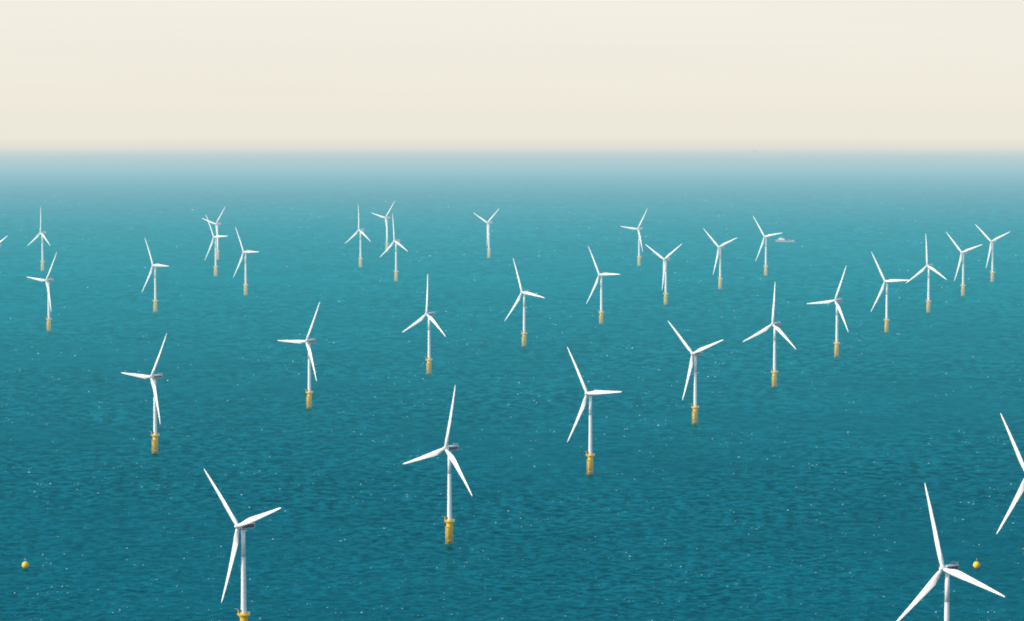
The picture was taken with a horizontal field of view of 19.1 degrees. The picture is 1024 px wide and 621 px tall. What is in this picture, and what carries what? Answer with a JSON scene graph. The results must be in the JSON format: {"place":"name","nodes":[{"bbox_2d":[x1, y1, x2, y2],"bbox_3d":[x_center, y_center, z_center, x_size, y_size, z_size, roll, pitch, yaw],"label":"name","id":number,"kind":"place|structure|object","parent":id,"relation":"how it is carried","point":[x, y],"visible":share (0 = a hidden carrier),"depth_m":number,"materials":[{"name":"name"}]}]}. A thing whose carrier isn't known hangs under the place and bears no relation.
{"place":"outdoors","nodes":[
{"label":"outdoors","id":0,"kind":"place"},
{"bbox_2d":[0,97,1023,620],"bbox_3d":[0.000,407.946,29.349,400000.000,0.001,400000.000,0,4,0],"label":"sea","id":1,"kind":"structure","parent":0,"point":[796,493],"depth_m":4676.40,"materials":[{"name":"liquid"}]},
{"bbox_2d":[22,559,28,567],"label":"marker buoy","id":2,"kind":"object","parent":1,"relation":"on","point":[25,564],"visible":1,"depth_m":2619.69,"materials":[{"name":"yellow plastic"}]},
{"bbox_2d":[27,207,49,270],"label":"wind turbine","id":3,"kind":"object","parent":1,"relation":"on","point":[42,261],"visible":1,"depth_m":6951.32,"materials":[{"name":"white metal"}]},
{"bbox_2d":[28,252,56,330],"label":"wind turbine","id":4,"kind":"object","parent":1,"relation":"on","point":[46,280],"visible":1,"depth_m":5203.95,"materials":[{"name":"white metal"}]},
{"bbox_2d":[121,334,166,452],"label":"wind turbine","id":5,"kind":"object","parent":1,"relation":"on","point":[152,376],"visible":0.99,"depth_m":3449.22,"materials":[{"name":"white metal"}]},
{"bbox_2d":[142,239,166,311],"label":"wind turbine","id":6,"kind":"object","parent":1,"relation":"on","point":[155,300],"visible":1,"depth_m":5653.83,"materials":[{"name":"white metal"}]},
{"bbox_2d":[202,209,223,259],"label":"wind turbine","id":7,"kind":"object","parent":1,"relation":"on","point":[216,226],"visible":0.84,"depth_m":7411.33,"materials":[{"name":"white metal"}]},
{"bbox_2d":[205,216,225,275],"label":"wind turbine","id":8,"kind":"object","parent":1,"relation":"on","point":[216,266],"visible":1,"depth_m":6751.81,"materials":[{"name":"white metal"}]},
{"bbox_2d":[204,469,280,620],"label":"wind turbine","id":9,"kind":"object","parent":1,"relation":"on","point":[244,614],"visible":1,"depth_m":2265.51,"materials":[{"name":"white metal"}]},
{"bbox_2d":[233,227,257,294],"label":"wind turbine","id":10,"kind":"object","parent":1,"relation":"on","point":[246,284],"visible":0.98,"depth_m":6121.32,"materials":[{"name":"white metal"}]},
{"bbox_2d":[278,302,319,407],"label":"wind turbine","id":11,"kind":"object","parent":1,"relation":"on","point":[307,341],"visible":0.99,"depth_m":3939.06,"materials":[{"name":"white metal"}]},
{"bbox_2d":[347,206,370,266],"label":"wind turbine","id":12,"kind":"object","parent":1,"relation":"on","point":[360,258],"visible":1,"depth_m":7091.56,"materials":[{"name":"white metal"}]},
{"bbox_2d":[372,201,394,251],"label":"wind turbine","id":13,"kind":"object","parent":1,"relation":"on","point":[387,243],"visible":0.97,"depth_m":7777.02,"materials":[{"name":"white metal"}]},
{"bbox_2d":[379,214,407,280],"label":"wind turbine","id":14,"kind":"object","parent":1,"relation":"on","point":[396,271],"visible":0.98,"depth_m":6570.74,"materials":[{"name":"white metal"}]},
{"bbox_2d":[403,274,445,373],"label":"wind turbine","id":15,"kind":"object","parent":1,"relation":"on","point":[429,315],"visible":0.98,"depth_m":4417.06,"materials":[{"name":"white metal"}]},
{"bbox_2d":[403,388,471,543],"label":"wind turbine","id":16,"kind":"object","parent":1,"relation":"on","point":[449,521],"visible":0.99,"depth_m":2759.43,"materials":[{"name":"white metal"}]},
{"bbox_2d":[474,209,498,257],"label":"wind turbine","id":17,"kind":"object","parent":1,"relation":"on","point":[488,239],"visible":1,"depth_m":7488.58,"materials":[{"name":"white metal"}]},
{"bbox_2d":[505,259,543,345],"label":"wind turbine","id":18,"kind":"object","parent":1,"relation":"on","point":[523,333],"visible":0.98,"depth_m":4896.67,"materials":[{"name":"white metal"}]},
{"bbox_2d":[567,347,620,474],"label":"wind turbine","id":19,"kind":"object","parent":1,"relation":"on","point":[590,455],"visible":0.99,"depth_m":3259.07,"materials":[{"name":"white metal"}]},
{"bbox_2d":[586,246,619,323],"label":"wind turbine","id":20,"kind":"object","parent":1,"relation":"on","point":[601,312],"visible":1,"depth_m":5367.60,"materials":[{"name":"white metal"}]},
{"bbox_2d":[621,208,647,265],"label":"wind turbine","id":21,"kind":"object","parent":1,"relation":"on","point":[639,242],"visible":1,"depth_m":7150.87,"materials":[{"name":"white metal"}]},
{"bbox_2d":[645,244,679,304],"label":"wind turbine","id":22,"kind":"object","parent":1,"relation":"on","point":[665,259],"visible":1,"depth_m":5852.47,"materials":[{"name":"white metal"}]},
{"bbox_2d":[668,321,721,423],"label":"wind turbine","id":23,"kind":"object","parent":1,"relation":"on","point":[694,407],"visible":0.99,"depth_m":3753.06,"materials":[{"name":"white metal"}]},
{"bbox_2d":[704,230,737,288],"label":"wind turbine","id":24,"kind":"object","parent":1,"relation":"on","point":[719,278],"visible":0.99,"depth_m":6319.82,"materials":[{"name":"white metal"}]},
{"bbox_2d":[750,149,781,156],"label":"cargo ship","id":25,"kind":"object","parent":1,"relation":"on","point":[755,154],"visible":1,"depth_m":18912.23,"materials":[{"name":"white metal"}]},
{"bbox_2d":[753,216,780,275],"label":"wind turbine","id":26,"kind":"object","parent":1,"relation":"on","point":[765,238],"visible":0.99,"depth_m":6772.83,"materials":[{"name":"white metal"}]},
{"bbox_2d":[743,285,795,386],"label":"wind turbine","id":27,"kind":"object","parent":1,"relation":"on","point":[778,329],"visible":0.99,"depth_m":4224.76,"materials":[{"name":"white metal"}]},
{"bbox_2d":[776,238,794,241],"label":"ship","id":28,"kind":"object","parent":1,"relation":"in","point":[780,240],"visible":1,"depth_m":8289.42,"materials":[{"name":"white metal"}]},
{"bbox_2d":[807,267,847,356],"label":"wind turbine","id":29,"kind":"object","parent":1,"relation":"on","point":[836,343],"visible":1,"depth_m":4705.10,"materials":[{"name":"white metal"}]},
{"bbox_2d":[871,252,909,331],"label":"wind turbine","id":30,"kind":"object","parent":1,"relation":"on","point":[886,319],"visible":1,"depth_m":5180.39,"materials":[{"name":"white metal"}]},
{"bbox_2d":[906,240,946,312],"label":"wind turbine","id":31,"kind":"object","parent":1,"relation":"on","point":[929,266],"visible":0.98,"depth_m":5644.33,"materials":[{"name":"white metal"}]},
{"bbox_2d":[897,484,1004,620],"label":"wind turbine","id":32,"kind":"object","parent":1,"relation":"on","point":[952,568],"visible":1,"depth_m":2064.48,"materials":[{"name":"white metal"}]},
{"bbox_2d":[946,232,982,295],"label":"wind turbine","id":33,"kind":"object","parent":1,"relation":"on","point":[960,259],"visible":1,"depth_m":6105.33,"materials":[{"name":"white metal"}]},
{"bbox_2d":[973,562,979,567],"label":"marker buoy","id":34,"kind":"object","parent":1,"relation":"on","point":[976,564],"visible":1,"depth_m":2619.69,"materials":[{"name":"yellow plastic"}]},
{"bbox_2d":[975,224,1008,281],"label":"wind turbine","id":35,"kind":"object","parent":1,"relation":"on","point":[990,247],"visible":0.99,"depth_m":6549.45,"materials":[{"name":"white metal"}]},
{"bbox_2d":[996,413,1023,548],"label":"wind turbine","id":36,"kind":"object","parent":1,"relation":"on","point":[1019,491],"visible":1,"depth_m":2571.77,"materials":[{"name":"white metal"}]},
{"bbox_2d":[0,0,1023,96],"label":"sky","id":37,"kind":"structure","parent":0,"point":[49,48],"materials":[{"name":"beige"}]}
]}

